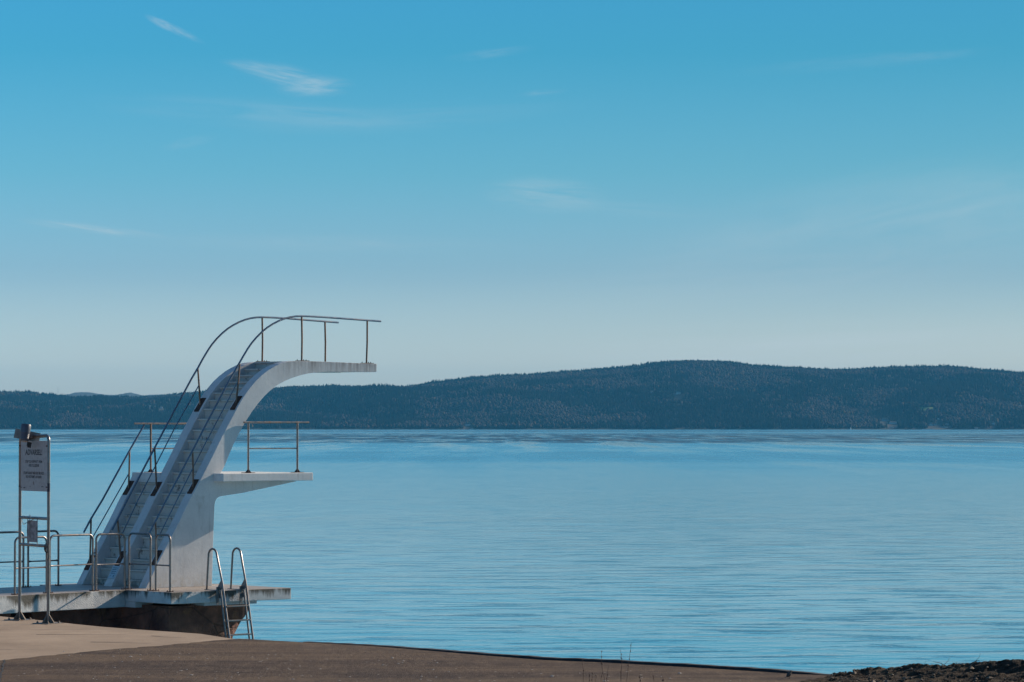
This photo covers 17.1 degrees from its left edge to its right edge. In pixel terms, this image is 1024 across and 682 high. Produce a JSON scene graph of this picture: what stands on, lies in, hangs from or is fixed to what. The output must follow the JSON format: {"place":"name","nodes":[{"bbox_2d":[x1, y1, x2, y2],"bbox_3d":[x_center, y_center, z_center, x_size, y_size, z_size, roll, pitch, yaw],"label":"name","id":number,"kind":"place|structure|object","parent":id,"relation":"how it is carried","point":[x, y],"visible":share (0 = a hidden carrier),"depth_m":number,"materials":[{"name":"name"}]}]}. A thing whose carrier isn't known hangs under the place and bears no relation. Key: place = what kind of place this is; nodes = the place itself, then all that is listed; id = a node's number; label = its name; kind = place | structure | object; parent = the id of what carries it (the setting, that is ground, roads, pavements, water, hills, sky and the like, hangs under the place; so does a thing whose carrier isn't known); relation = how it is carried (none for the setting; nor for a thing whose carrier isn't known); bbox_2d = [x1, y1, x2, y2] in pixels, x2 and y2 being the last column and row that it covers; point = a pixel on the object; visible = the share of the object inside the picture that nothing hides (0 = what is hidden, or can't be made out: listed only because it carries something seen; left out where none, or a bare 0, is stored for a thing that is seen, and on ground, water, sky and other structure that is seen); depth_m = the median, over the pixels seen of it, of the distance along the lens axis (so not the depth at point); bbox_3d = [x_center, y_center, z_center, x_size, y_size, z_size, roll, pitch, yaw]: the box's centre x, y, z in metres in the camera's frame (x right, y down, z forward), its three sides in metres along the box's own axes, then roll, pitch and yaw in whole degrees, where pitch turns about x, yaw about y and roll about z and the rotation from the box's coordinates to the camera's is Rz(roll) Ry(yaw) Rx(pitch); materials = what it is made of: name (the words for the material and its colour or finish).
{"place":"outdoors","nodes":[
{"label":"outdoors","id":0,"kind":"place"},
{"bbox_2d":[65,392,163,396],"bbox_3d":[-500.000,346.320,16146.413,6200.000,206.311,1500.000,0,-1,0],"label":"hills","id":1,"kind":"structure","parent":0,"point":[92,394],"depth_m":15927.68,"materials":[{"name":"green plant"}]},
{"bbox_2d":[0,616,230,659],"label":"quay","id":2,"kind":"structure","parent":0,"point":[20,639],"depth_m":48.61,"materials":[{"name":"concrete"}]},
{"bbox_2d":[4,434,63,624],"bbox_3d":[-7.395,2.891,52.814,0.436,2.904,1.548,1,-2,-31],"label":"sign frame","id":3,"kind":"object","parent":2,"relation":"on","point":[34,467],"visible":1,"depth_m":52.78,"materials":[{"name":"silver metal"}]},
{"bbox_2d":[14,424,44,447],"bbox_3d":[-7.456,1.466,52.782,0.527,0.373,0.235,0,-1,0],"label":"spot lamp","id":4,"kind":"object","parent":3,"relation":"attached to","point":[24,433],"visible":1,"depth_m":52.75,"materials":[{"name":"metal"}]},
{"bbox_2d":[0,583,290,638],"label":"concrete pier","id":5,"kind":"structure","parent":2,"relation":"on","point":[197,610],"depth_m":70.18,"materials":[{"name":"grey concrete"}]},
{"bbox_2d":[0,531,24,586],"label":"guard rail","id":6,"kind":"object","parent":5,"relation":"on","point":[23,541],"visible":0.68,"depth_m":71.68,"materials":[{"name":"silver metal"}]},
{"bbox_2d":[11,536,46,594],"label":"guard rail","id":7,"kind":"object","parent":5,"relation":"on","point":[22,537],"visible":0.84,"depth_m":68.61,"materials":[{"name":"silver metal"}]},
{"bbox_2d":[24,530,61,586],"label":"guard rail","id":8,"kind":"object","parent":5,"relation":"on","point":[58,540],"visible":0.75,"depth_m":72.21,"materials":[{"name":"silver metal"}]},
{"bbox_2d":[50,533,95,592],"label":"guard rail","id":9,"kind":"object","parent":5,"relation":"on","point":[61,535],"visible":0.85,"depth_m":69.75,"materials":[{"name":"silver metal"}]},
{"bbox_2d":[94,533,127,590],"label":"guard rail","id":10,"kind":"object","parent":5,"relation":"on","point":[95,552],"visible":1,"depth_m":70.47,"materials":[{"name":"silver metal"}]},
{"bbox_2d":[126,532,153,590],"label":"guard rail","id":11,"kind":"object","parent":5,"relation":"on","point":[149,565],"visible":1,"depth_m":70.38,"materials":[{"name":"silver metal"}]},
{"bbox_2d":[152,533,173,591],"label":"guard rail","id":12,"kind":"object","parent":5,"relation":"on","point":[156,536],"visible":1,"depth_m":69.89,"materials":[{"name":"silver metal"}]},
{"bbox_2d":[204,547,253,638],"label":"bathing ladder","id":13,"kind":"object","parent":5,"relation":"attached to","point":[241,589],"visible":0.76,"depth_m":70.31,"materials":[{"name":"silver metal"}]},
{"bbox_2d":[77,315,380,587],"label":"diving tower","id":14,"kind":"structure","parent":0,"point":[183,490],"depth_m":72.94,"materials":[{"name":"paint"}]},
{"bbox_2d":[0,639,827,681],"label":"asphalt road","id":15,"kind":"structure","parent":0,"point":[228,659],"depth_m":42.56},
{"bbox_2d":[0,660,5,681],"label":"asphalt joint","id":16,"kind":"object","parent":15,"relation":"on","point":[2,670],"visible":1,"depth_m":42.14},
{"bbox_2d":[18,649,730,681],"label":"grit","id":17,"kind":"object","parent":15,"relation":"on","point":[299,665],"visible":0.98,"depth_m":41.99,"materials":[{"name":"grey gravel"}]},
{"bbox_2d":[307,641,830,674],"bbox_3d":[0.422,4.156,44.372,9.326,0.147,0.559,-1,-2,44],"label":"kerb edge","id":18,"kind":"object","parent":15,"relation":"on","point":[638,662],"visible":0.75,"depth_m":43.56,"materials":[{"name":"grey concrete"}]},
{"bbox_2d":[620,643,631,681],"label":"dry weed","id":19,"kind":"object","parent":15,"relation":"on","point":[627,665],"visible":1,"depth_m":37.93,"materials":[{"name":"brown plant"}]},
{"bbox_2d":[0,430,1023,673],"bbox_3d":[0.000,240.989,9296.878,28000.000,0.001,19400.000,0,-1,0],"label":"water","id":20,"kind":"structure","parent":0,"point":[827,551],"depth_m":143.39,"materials":[{"name":"blue liquid"}]},
{"bbox_2d":[0,367,1023,429],"bbox_3d":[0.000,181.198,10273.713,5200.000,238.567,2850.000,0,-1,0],"label":"hills","id":21,"kind":"structure","parent":0,"point":[894,426],"depth_m":9036.80,"materials":[{"name":"green plant"}]},
{"bbox_2d":[0,359,1023,428],"bbox_3d":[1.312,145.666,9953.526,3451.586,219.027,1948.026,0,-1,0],"label":"forest","id":22,"kind":"object","parent":21,"relation":"on","point":[34,408],"visible":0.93,"depth_m":9542.22,"materials":[{"name":"green plant"}]},
{"bbox_2d":[0,0,1023,394],"label":"sky","id":23,"kind":"structure","parent":0,"point":[503,186],"materials":[{"name":"blue"}]},
{"bbox_2d":[800,659,1023,681],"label":"earth bank","id":24,"kind":"structure","parent":0,"point":[1001,670],"depth_m":39.54,"materials":[{"name":"stone"}]},
{"bbox_2d":[920,407,933,410],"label":"field","id":25,"kind":"structure","parent":0,"point":[925,408],"depth_m":9283.13,"materials":[{"name":"green plant"}]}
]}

